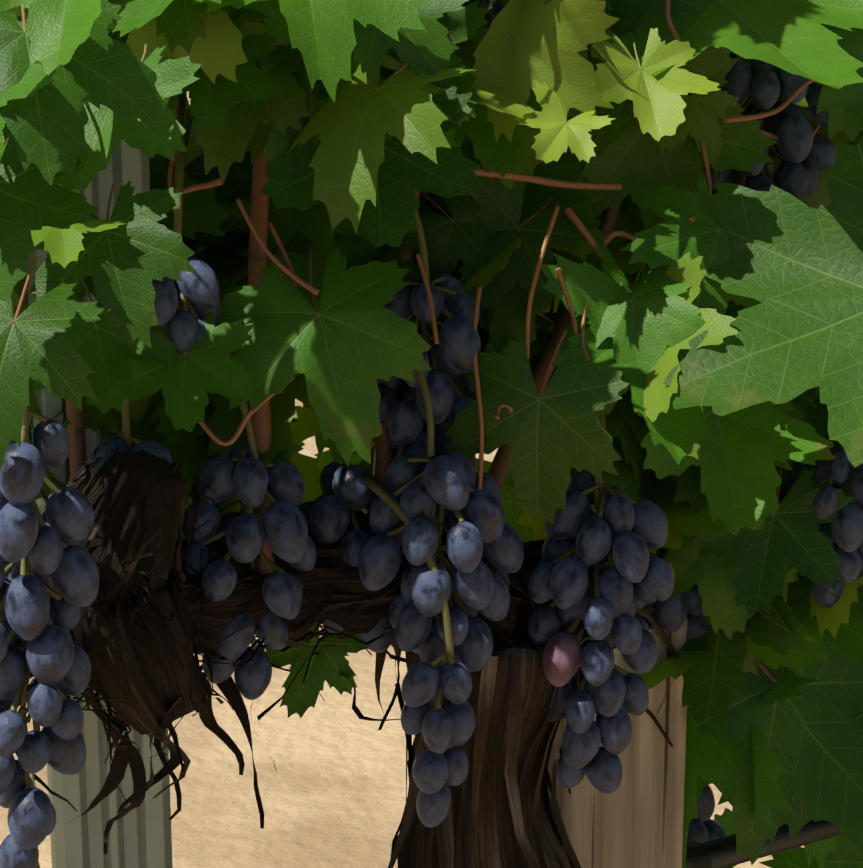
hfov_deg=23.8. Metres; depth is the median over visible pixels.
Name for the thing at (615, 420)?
vine leaf
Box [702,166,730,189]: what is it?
grape berry
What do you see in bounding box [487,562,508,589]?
grape berry
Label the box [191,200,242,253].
vine leaf
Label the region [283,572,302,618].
grape berry
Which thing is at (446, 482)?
grape berry
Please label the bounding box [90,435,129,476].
grape berry
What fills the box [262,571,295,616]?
grape berry
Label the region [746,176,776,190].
grape berry
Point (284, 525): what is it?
grape berry
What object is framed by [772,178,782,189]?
grape berry
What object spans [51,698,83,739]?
grape berry
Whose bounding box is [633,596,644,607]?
grape berry
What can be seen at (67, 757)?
grape berry
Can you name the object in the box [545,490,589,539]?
grape berry
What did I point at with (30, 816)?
grape berry
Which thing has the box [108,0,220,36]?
vine leaf
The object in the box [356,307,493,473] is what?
vine leaf
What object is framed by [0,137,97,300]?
vine leaf
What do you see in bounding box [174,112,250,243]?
vine leaf
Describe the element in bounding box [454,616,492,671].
grape berry
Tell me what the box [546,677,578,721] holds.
grape berry
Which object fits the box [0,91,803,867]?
ground
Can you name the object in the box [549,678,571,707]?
grape berry
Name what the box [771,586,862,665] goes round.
vine leaf
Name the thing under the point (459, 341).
grape berry
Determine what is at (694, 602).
grape berry
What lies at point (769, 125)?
grape berry
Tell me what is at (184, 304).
grape stems
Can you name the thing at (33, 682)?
grape berry
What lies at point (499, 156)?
vine leaf
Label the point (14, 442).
grape berry
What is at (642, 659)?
grape berry
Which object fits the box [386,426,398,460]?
grape berry
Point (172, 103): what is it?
vine leaf
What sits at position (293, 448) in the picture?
vine leaf
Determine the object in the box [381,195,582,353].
vine leaf
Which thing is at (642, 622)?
grape berry
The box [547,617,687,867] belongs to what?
wooden end post
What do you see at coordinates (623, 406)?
vine leaf
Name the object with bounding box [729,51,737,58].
grape berry
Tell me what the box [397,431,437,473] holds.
grape berry
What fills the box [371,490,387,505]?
grape berry
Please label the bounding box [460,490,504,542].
grape berry
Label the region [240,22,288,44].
vine leaf
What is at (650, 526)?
grape berry
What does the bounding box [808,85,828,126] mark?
grape berry
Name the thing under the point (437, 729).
grape berry
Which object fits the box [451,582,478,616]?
grape berry
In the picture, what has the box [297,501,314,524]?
grape berry
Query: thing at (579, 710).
grape berry
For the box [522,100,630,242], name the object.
vine leaf
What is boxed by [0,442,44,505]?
grape berry
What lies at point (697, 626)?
grape berry
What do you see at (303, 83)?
vine leaf
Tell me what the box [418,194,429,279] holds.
vine leaf
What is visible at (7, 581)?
grape berry
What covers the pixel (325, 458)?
vine leaf
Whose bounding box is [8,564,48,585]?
grape berry
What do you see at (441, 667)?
grape berry
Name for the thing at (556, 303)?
vine leaf
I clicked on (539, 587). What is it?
grape berry
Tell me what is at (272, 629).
grape berry
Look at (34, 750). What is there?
grape berry
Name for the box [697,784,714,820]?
grape berry
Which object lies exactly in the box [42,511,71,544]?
grape berry
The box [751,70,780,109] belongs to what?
grape berry
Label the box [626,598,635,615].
grape berry
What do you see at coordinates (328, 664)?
vine leaf
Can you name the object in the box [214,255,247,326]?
vine leaf
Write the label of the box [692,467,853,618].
vine leaf
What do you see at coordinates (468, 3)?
grape berry
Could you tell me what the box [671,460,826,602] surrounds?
vine leaf
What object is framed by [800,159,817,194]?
grape berry
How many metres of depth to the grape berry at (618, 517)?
0.89 m
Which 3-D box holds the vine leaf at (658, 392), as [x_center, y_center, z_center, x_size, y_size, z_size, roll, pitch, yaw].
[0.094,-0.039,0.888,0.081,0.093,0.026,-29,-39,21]
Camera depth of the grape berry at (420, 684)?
0.85 m
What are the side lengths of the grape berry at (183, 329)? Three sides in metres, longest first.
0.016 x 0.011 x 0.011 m
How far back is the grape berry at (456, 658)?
0.88 m
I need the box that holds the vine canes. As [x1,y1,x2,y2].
[66,0,858,577]
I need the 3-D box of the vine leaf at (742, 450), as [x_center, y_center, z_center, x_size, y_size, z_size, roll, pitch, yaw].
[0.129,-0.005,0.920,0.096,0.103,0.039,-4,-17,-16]
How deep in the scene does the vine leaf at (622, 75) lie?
0.86 m
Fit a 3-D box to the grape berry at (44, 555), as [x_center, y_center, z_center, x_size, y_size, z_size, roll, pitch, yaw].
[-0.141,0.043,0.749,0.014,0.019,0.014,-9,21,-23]
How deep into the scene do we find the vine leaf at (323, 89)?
0.82 m
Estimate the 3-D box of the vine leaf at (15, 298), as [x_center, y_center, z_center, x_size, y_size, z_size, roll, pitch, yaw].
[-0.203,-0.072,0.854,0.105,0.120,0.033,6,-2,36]
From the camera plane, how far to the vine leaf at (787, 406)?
0.98 m
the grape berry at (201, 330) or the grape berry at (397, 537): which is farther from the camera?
the grape berry at (397, 537)
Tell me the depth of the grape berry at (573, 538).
0.91 m
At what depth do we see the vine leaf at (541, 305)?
0.92 m
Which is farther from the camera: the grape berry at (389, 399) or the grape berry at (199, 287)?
the grape berry at (389, 399)
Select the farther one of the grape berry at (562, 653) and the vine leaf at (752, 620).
the vine leaf at (752, 620)
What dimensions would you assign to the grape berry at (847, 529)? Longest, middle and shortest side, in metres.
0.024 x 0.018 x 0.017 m
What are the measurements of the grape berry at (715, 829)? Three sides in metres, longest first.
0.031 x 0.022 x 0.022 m
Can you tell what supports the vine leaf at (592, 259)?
attached to the vine cordon
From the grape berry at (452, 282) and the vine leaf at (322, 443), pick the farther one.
the vine leaf at (322, 443)
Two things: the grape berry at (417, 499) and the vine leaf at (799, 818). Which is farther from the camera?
the vine leaf at (799, 818)
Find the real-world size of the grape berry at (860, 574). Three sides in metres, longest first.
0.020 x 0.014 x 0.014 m
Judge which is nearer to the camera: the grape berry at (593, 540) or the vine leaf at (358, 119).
the vine leaf at (358, 119)
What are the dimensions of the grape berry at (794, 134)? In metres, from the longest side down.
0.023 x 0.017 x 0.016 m
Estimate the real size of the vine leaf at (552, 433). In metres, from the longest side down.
0.083 x 0.078 x 0.023 m
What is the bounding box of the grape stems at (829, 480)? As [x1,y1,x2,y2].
[811,443,851,501]
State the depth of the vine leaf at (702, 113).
0.92 m
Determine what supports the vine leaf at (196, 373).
attached to the vine cordon
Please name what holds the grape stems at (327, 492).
attached to the vine cordon
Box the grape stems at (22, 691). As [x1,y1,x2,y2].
[0,406,67,867]
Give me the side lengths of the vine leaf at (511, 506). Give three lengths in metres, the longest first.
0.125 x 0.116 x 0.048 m
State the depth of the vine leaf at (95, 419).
0.85 m
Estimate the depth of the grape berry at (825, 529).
0.99 m
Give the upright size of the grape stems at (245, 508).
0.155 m
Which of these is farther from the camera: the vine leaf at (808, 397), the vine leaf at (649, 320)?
the vine leaf at (808, 397)
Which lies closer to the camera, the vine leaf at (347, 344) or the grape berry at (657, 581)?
the vine leaf at (347, 344)
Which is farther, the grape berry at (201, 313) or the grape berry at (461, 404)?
the grape berry at (461, 404)
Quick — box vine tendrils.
[415,206,590,489]
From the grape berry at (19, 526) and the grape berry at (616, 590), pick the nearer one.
the grape berry at (19, 526)
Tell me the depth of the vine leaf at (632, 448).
0.97 m
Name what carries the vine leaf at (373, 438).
attached to the vine cordon
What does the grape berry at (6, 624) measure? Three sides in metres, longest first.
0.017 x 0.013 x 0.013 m
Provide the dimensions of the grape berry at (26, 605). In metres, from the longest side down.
0.024 x 0.016 x 0.016 m
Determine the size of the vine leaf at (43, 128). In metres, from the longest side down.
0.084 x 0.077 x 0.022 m
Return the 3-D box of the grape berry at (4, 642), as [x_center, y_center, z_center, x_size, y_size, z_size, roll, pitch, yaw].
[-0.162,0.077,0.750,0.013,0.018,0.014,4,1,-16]
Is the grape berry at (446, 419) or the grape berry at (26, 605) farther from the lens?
the grape berry at (446, 419)
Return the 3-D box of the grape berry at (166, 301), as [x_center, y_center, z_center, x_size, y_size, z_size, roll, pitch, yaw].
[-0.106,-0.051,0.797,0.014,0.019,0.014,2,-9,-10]
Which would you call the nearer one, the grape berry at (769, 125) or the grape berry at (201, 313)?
the grape berry at (201, 313)
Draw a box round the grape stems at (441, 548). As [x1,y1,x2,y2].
[383,305,487,618]
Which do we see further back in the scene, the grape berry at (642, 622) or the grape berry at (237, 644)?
the grape berry at (642, 622)
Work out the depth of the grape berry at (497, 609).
0.87 m
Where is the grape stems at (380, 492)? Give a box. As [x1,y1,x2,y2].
[363,476,455,755]
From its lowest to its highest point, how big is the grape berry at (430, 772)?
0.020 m
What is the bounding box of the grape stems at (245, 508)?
[202,402,284,662]
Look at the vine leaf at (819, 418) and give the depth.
1.01 m
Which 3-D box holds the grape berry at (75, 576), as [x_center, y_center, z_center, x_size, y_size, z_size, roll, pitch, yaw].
[-0.132,0.053,0.763,0.017,0.025,0.017,-7,21,27]
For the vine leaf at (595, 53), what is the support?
attached to the vine cordon
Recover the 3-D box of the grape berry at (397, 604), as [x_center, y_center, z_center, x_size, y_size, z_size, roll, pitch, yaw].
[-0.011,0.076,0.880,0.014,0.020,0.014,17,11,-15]
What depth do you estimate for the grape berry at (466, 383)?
0.89 m
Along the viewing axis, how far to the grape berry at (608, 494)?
0.90 m
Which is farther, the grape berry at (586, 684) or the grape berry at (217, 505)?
the grape berry at (586, 684)
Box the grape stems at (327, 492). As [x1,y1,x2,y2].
[313,456,359,528]
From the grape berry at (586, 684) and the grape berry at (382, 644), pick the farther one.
the grape berry at (586, 684)
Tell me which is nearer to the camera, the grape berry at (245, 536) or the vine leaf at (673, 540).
the grape berry at (245, 536)
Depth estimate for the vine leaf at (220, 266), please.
0.89 m
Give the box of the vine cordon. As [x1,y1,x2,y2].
[0,442,688,853]
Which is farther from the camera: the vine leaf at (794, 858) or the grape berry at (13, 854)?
the vine leaf at (794, 858)
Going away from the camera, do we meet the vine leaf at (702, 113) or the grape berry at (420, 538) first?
the grape berry at (420, 538)
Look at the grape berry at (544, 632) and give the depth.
0.90 m
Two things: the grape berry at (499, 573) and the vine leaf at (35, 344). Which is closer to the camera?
the vine leaf at (35, 344)
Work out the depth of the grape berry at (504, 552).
0.87 m
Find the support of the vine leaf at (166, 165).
attached to the vine cordon
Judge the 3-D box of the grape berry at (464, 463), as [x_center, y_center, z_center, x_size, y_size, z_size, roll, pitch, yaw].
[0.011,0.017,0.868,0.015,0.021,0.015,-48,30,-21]
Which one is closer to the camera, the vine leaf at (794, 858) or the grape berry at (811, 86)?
the grape berry at (811, 86)
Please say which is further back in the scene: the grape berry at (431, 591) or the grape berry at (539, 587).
the grape berry at (539, 587)
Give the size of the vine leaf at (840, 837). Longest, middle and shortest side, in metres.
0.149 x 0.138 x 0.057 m
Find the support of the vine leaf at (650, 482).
attached to the vine cordon
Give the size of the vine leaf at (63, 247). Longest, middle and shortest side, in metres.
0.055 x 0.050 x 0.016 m
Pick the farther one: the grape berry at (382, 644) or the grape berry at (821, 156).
the grape berry at (821, 156)
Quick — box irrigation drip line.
[686,820,842,867]
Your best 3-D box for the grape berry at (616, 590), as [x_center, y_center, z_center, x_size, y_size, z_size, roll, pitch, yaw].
[0.079,0.070,0.891,0.016,0.023,0.016,3,-8,-14]
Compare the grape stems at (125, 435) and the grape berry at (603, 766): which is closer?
the grape stems at (125, 435)
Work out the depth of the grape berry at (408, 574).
0.86 m
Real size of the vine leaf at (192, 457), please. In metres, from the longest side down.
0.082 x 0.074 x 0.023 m
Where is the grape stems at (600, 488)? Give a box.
[549,413,635,692]
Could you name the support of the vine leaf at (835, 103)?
attached to the vine cordon
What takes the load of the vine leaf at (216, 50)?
attached to the vine cordon
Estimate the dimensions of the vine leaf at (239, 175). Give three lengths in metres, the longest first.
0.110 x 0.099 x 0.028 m
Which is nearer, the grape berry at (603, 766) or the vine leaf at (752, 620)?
the grape berry at (603, 766)
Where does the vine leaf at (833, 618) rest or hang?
attached to the vine cordon
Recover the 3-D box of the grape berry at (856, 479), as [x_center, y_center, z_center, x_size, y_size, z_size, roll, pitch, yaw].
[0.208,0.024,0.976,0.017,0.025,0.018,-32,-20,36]
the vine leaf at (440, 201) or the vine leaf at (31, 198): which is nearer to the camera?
the vine leaf at (31, 198)
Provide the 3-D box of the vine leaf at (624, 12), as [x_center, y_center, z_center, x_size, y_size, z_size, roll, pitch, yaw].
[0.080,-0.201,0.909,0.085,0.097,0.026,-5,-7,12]
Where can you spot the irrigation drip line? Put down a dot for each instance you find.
(719, 853)
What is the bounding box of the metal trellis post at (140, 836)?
[26,139,172,867]
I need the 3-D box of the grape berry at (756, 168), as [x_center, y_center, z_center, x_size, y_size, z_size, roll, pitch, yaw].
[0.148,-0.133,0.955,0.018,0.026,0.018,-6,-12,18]
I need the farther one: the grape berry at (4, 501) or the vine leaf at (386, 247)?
the vine leaf at (386, 247)
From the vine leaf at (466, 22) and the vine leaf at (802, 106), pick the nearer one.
the vine leaf at (466, 22)
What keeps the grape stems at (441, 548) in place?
attached to the vine cordon
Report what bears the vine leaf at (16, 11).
attached to the vine cordon
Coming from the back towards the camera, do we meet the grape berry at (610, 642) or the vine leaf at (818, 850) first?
the vine leaf at (818, 850)
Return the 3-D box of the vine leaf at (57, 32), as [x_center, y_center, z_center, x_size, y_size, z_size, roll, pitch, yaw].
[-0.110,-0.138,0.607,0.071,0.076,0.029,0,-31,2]
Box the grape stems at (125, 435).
[118,399,141,451]
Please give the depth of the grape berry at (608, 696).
0.90 m
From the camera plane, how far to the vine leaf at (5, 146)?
0.73 m
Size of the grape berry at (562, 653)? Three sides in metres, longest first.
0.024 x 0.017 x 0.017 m
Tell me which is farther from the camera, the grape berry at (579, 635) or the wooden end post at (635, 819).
the wooden end post at (635, 819)
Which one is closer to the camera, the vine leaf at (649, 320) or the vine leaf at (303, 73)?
the vine leaf at (303, 73)
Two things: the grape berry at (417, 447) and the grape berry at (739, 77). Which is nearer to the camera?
the grape berry at (417, 447)
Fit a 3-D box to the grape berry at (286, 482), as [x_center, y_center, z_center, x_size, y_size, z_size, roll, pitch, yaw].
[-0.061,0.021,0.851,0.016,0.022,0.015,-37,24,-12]
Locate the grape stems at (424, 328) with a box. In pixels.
[389,210,463,443]
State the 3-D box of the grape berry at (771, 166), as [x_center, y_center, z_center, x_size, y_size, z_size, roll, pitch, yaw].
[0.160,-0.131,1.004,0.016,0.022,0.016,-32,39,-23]
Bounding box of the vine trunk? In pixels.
[388,628,591,867]
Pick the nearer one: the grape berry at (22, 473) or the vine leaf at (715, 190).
the grape berry at (22, 473)
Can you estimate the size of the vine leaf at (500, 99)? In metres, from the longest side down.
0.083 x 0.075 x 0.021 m
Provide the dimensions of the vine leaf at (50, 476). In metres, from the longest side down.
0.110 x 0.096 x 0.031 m
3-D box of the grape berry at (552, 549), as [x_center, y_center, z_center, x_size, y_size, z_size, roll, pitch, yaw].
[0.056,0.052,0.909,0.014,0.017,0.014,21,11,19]
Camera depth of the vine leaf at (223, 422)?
0.86 m
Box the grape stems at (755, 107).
[736,55,821,186]
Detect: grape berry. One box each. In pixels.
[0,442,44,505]
[0,490,8,509]
[0,502,38,562]
[0,559,4,588]
[0,577,10,621]
[0,622,8,661]
[0,642,26,699]
[0,710,25,756]
[0,755,15,794]
[0,760,34,807]
[0,834,38,867]
[1,618,18,642]
[2,695,20,709]
[4,575,49,640]
[7,787,53,849]
[8,426,30,446]
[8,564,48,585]
[17,730,51,773]
[21,639,27,656]
[26,625,73,684]
[27,525,62,574]
[27,683,62,726]
[28,678,67,697]
[32,418,69,467]
[41,726,85,774]
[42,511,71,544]
[45,487,93,539]
[47,804,56,835]
[49,593,79,631]
[51,545,98,606]
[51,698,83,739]
[57,645,90,695]
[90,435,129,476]
[131,440,172,464]
[152,278,177,325]
[165,277,177,288]
[169,312,197,352]
[176,258,218,308]
[181,544,207,573]
[182,500,219,543]
[191,298,220,322]
[191,477,227,508]
[196,319,205,339]
[197,456,236,503]
[202,560,236,601]
[202,651,239,683]
[217,611,254,658]
[219,512,238,529]
[226,514,264,562]
[230,444,260,459]
[233,457,268,507]
[234,649,271,699]
[256,611,288,649]
[262,501,307,562]
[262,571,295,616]
[266,461,304,505]
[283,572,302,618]
[288,535,315,570]
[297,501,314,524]
[309,495,349,544]
[320,462,341,494]
[321,619,342,632]
[332,464,371,509]
[340,529,370,566]
[358,534,400,590]
[358,612,394,652]
[364,473,374,511]
[369,492,400,534]
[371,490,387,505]
[378,386,398,422]
[383,376,404,388]
[384,520,404,546]
[385,287,411,320]
[385,457,417,495]
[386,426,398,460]
[387,400,422,445]
[389,593,405,629]
[395,600,431,651]
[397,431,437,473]
[400,482,436,525]
[401,564,422,602]
[401,662,439,706]
[401,702,431,734]
[402,516,438,565]
[405,352,428,387]
[410,283,442,322]
[410,315,428,332]
[411,562,451,616]
[412,750,447,793]
[415,370,454,424]
[416,784,450,826]
[417,618,445,663]
[422,709,453,753]
[423,457,468,510]
[429,340,462,379]
[429,664,444,702]
[433,274,463,318]
[435,427,475,468]
[437,607,468,645]
[438,317,480,372]
[440,662,471,703]
[441,699,475,745]
[442,510,457,537]
[443,746,468,785]
[445,385,463,421]
[446,453,475,488]
[446,521,482,572]
[447,293,479,325]
[448,397,471,426]
[451,560,493,609]
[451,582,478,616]
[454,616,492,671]
[454,651,470,672]
[460,375,476,399]
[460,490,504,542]
[463,0,479,7]
[474,472,500,502]
[478,572,509,620]
[481,0,503,25]
[483,523,523,572]
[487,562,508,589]
[528,605,559,645]
[529,562,555,603]
[542,537,572,562]
[543,632,581,686]
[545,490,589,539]
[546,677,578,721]
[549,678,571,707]
[550,557,587,609]
[556,754,585,788]
[557,585,590,622]
[562,721,600,768]
[564,617,583,640]
[564,691,594,733]
[567,470,593,504]
[569,507,593,543]
[576,517,611,564]
[579,671,597,713]
[581,639,614,685]
[583,598,612,639]
[585,746,621,793]
[586,634,612,647]
[587,667,625,716]
[588,541,613,578]
[596,704,631,754]
[598,568,632,619]
[602,495,634,537]
[604,485,628,501]
[610,613,641,654]
[612,531,648,582]
[622,627,657,673]
[622,673,648,715]
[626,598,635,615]
[631,500,667,548]
[632,582,656,603]
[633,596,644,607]
[634,616,648,629]
[638,555,673,600]
[654,592,687,631]
[686,584,702,615]
[687,613,707,638]
[687,818,708,842]
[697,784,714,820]
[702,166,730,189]
[703,819,725,840]
[721,59,752,103]
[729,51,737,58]
[740,126,768,175]
[744,176,751,186]
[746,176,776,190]
[750,59,782,82]
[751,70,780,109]
[760,154,774,175]
[764,101,779,140]
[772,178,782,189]
[774,103,806,130]
[776,115,812,162]
[777,160,808,196]
[778,70,807,102]
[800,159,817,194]
[804,460,827,484]
[805,79,815,96]
[806,133,835,171]
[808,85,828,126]
[812,578,843,607]
[813,484,837,518]
[818,522,837,548]
[826,449,852,483]
[831,502,862,551]
[834,546,860,582]
[849,463,862,505]
[852,557,862,586]
[856,542,862,558]
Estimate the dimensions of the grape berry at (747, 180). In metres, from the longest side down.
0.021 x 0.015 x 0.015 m
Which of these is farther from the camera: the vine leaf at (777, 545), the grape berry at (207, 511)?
the vine leaf at (777, 545)
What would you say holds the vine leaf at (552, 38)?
attached to the vine cordon
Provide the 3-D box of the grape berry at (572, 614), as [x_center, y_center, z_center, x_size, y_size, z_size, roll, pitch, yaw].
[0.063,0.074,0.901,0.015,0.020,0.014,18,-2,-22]
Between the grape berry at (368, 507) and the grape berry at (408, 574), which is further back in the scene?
the grape berry at (368, 507)
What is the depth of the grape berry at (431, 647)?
0.87 m
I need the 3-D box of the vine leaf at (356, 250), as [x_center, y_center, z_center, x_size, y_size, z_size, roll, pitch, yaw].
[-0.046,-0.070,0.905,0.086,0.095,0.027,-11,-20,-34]
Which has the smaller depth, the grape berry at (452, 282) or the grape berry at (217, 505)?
the grape berry at (217, 505)
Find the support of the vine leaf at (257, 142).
attached to the vine cordon
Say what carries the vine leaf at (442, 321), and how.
attached to the vine cordon
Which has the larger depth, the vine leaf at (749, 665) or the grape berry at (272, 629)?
the vine leaf at (749, 665)
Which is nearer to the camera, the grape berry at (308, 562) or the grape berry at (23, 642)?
the grape berry at (23, 642)
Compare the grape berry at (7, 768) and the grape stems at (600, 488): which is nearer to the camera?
the grape berry at (7, 768)
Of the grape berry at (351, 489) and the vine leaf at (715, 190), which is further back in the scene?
the vine leaf at (715, 190)
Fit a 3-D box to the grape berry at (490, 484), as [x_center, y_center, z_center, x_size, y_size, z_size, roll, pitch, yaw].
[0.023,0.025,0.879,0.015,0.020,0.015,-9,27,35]
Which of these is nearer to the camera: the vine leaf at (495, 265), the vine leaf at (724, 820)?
the vine leaf at (495, 265)
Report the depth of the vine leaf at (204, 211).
0.86 m
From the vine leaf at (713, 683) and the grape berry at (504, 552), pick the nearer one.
the grape berry at (504, 552)
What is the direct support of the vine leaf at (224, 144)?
attached to the vine cordon
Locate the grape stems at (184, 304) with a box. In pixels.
[164,92,198,318]
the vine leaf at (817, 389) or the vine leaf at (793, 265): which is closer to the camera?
the vine leaf at (793, 265)
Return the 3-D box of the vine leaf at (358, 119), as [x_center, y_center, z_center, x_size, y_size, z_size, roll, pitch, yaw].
[-0.020,-0.119,0.794,0.080,0.026,0.095,6,53,34]
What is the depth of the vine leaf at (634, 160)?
0.93 m
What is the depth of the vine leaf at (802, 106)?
0.98 m
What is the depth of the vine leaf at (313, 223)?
0.89 m
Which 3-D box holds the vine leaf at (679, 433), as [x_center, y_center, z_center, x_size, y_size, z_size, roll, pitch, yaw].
[0.095,-0.034,0.885,0.101,0.112,0.032,-2,-23,-13]
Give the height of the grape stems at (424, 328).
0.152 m
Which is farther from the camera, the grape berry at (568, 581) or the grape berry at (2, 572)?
the grape berry at (568, 581)
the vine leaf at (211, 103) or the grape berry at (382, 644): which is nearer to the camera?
the vine leaf at (211, 103)
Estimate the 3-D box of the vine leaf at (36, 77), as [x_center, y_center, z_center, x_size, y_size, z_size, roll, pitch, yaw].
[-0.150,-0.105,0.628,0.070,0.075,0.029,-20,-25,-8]
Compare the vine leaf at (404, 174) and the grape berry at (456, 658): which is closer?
the vine leaf at (404, 174)
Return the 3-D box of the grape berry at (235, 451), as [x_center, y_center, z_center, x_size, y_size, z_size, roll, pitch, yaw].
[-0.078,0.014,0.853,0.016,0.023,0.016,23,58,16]
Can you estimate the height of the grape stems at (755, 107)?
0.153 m
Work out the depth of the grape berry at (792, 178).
0.96 m
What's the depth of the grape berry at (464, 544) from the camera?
0.84 m
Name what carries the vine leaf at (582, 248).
attached to the vine cordon
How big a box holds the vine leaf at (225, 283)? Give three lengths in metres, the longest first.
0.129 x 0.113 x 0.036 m
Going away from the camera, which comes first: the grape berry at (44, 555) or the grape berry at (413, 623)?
the grape berry at (44, 555)
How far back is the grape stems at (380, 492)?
0.85 m
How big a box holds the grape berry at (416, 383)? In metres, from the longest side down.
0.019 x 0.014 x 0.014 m
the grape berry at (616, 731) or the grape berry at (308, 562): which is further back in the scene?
the grape berry at (616, 731)
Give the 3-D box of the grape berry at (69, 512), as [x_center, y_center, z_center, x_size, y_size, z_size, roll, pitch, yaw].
[-0.133,0.030,0.755,0.017,0.022,0.017,-15,29,23]
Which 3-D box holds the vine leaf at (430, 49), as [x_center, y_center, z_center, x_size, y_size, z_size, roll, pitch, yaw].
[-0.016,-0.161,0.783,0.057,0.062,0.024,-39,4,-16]
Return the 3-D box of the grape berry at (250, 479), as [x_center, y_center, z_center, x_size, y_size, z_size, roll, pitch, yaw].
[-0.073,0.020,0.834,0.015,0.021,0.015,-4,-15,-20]
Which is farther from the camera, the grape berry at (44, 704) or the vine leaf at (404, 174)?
the vine leaf at (404, 174)
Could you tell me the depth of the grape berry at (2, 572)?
0.75 m
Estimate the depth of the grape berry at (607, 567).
0.92 m
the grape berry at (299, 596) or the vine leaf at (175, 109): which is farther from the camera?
the vine leaf at (175, 109)
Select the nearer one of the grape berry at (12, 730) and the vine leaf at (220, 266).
the grape berry at (12, 730)
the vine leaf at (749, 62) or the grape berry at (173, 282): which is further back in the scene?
the vine leaf at (749, 62)
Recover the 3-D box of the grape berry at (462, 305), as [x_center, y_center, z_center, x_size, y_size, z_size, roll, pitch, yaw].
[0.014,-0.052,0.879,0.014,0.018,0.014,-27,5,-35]
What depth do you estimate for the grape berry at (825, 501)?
0.97 m
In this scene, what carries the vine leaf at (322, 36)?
attached to the vine cordon
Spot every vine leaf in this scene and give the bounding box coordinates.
[0,0,100,74]
[0,0,166,185]
[0,13,55,155]
[0,112,61,185]
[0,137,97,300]
[0,257,109,470]
[6,6,27,19]
[11,289,19,317]
[13,275,27,316]
[27,399,65,433]
[28,280,179,413]
[29,180,195,350]
[29,383,190,526]
[31,188,124,268]
[33,220,109,250]
[53,35,201,190]
[63,396,157,445]
[75,154,230,301]
[84,240,198,280]
[101,395,164,439]
[103,420,214,500]
[107,2,247,103]
[107,7,269,58]
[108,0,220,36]
[115,0,286,53]
[124,310,254,431]
[141,391,213,424]
[155,388,296,467]
[157,373,313,466]
[160,159,210,246]
[166,97,188,109]
[166,108,252,247]
[169,25,278,129]
[172,100,190,112]
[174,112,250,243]
[181,432,303,513]
[182,188,382,309]
[185,43,309,181]
[189,241,247,358]
[191,0,429,102]
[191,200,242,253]
[202,431,219,456]
[214,247,431,467]
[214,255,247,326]
[217,275,450,377]
[218,406,322,519]
[224,5,290,43]
[229,199,387,269]
[232,51,385,177]
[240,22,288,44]
[246,62,404,164]
[261,86,485,247]
[264,622,368,717]
[286,60,473,233]
[290,70,308,78]
[296,52,311,125]
[303,404,355,461]
[315,50,389,93]
[315,442,437,524]
[353,0,468,76]
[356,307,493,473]
[370,392,449,445]
[377,319,446,387]
[379,244,443,334]
[380,0,492,117]
[381,50,534,125]
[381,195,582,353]
[399,294,555,392]
[400,192,521,281]
[411,190,603,289]
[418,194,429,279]
[421,192,437,199]
[431,166,480,215]
[443,107,573,188]
[445,330,629,524]
[454,49,569,177]
[455,4,489,50]
[458,164,593,313]
[460,134,481,165]
[464,0,618,143]
[470,0,587,87]
[474,458,648,551]
[501,475,696,553]
[507,128,614,259]
[514,80,615,162]
[520,213,660,314]
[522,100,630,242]
[528,312,686,480]
[535,241,731,464]
[535,296,559,319]
[535,316,648,437]
[536,311,643,484]
[546,194,644,331]
[547,282,637,476]
[555,263,705,387]
[566,45,776,229]
[584,160,634,281]
[586,0,703,70]
[590,15,643,62]
[590,437,666,556]
[592,28,720,141]
[592,252,737,421]
[602,0,862,88]
[612,483,728,542]
[621,175,761,314]
[639,448,661,500]
[640,401,835,535]
[641,572,814,689]
[654,79,744,171]
[660,520,797,639]
[660,548,804,723]
[663,134,862,466]
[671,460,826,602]
[682,657,818,867]
[688,639,862,864]
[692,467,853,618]
[697,776,710,800]
[698,393,802,470]
[699,603,814,642]
[712,157,775,194]
[714,808,737,866]
[718,795,835,867]
[725,300,743,317]
[732,597,803,623]
[741,102,862,116]
[742,58,752,66]
[743,653,758,675]
[758,847,819,867]
[761,662,862,838]
[768,92,862,209]
[771,133,861,169]
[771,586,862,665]
[774,389,819,466]
[784,403,856,502]
[801,597,829,669]
[808,399,827,437]
[809,576,862,638]
[811,386,819,394]
[816,23,862,141]
[824,834,844,867]
[825,835,862,867]
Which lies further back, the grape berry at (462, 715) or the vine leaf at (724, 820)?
the vine leaf at (724, 820)
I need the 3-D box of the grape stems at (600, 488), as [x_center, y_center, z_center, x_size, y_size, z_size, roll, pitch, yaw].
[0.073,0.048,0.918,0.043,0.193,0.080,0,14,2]
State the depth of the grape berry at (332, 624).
0.88 m
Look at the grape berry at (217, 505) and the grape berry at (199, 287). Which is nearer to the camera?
the grape berry at (199, 287)
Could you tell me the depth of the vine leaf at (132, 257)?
0.73 m
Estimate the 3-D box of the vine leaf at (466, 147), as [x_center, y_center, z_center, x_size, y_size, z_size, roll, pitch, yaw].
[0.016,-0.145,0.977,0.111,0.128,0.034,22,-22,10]
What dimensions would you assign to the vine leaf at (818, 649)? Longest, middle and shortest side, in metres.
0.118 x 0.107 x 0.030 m
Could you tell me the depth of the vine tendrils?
0.86 m
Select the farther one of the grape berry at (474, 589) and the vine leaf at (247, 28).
the grape berry at (474, 589)
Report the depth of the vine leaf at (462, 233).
0.90 m
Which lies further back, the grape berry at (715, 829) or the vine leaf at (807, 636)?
the grape berry at (715, 829)
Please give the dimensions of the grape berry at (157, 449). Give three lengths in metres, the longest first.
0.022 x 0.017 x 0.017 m
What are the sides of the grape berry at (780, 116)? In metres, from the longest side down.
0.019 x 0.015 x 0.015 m
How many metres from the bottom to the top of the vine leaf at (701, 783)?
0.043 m
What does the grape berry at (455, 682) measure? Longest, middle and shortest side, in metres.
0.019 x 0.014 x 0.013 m
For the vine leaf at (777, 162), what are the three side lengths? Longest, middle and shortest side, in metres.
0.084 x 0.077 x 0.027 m

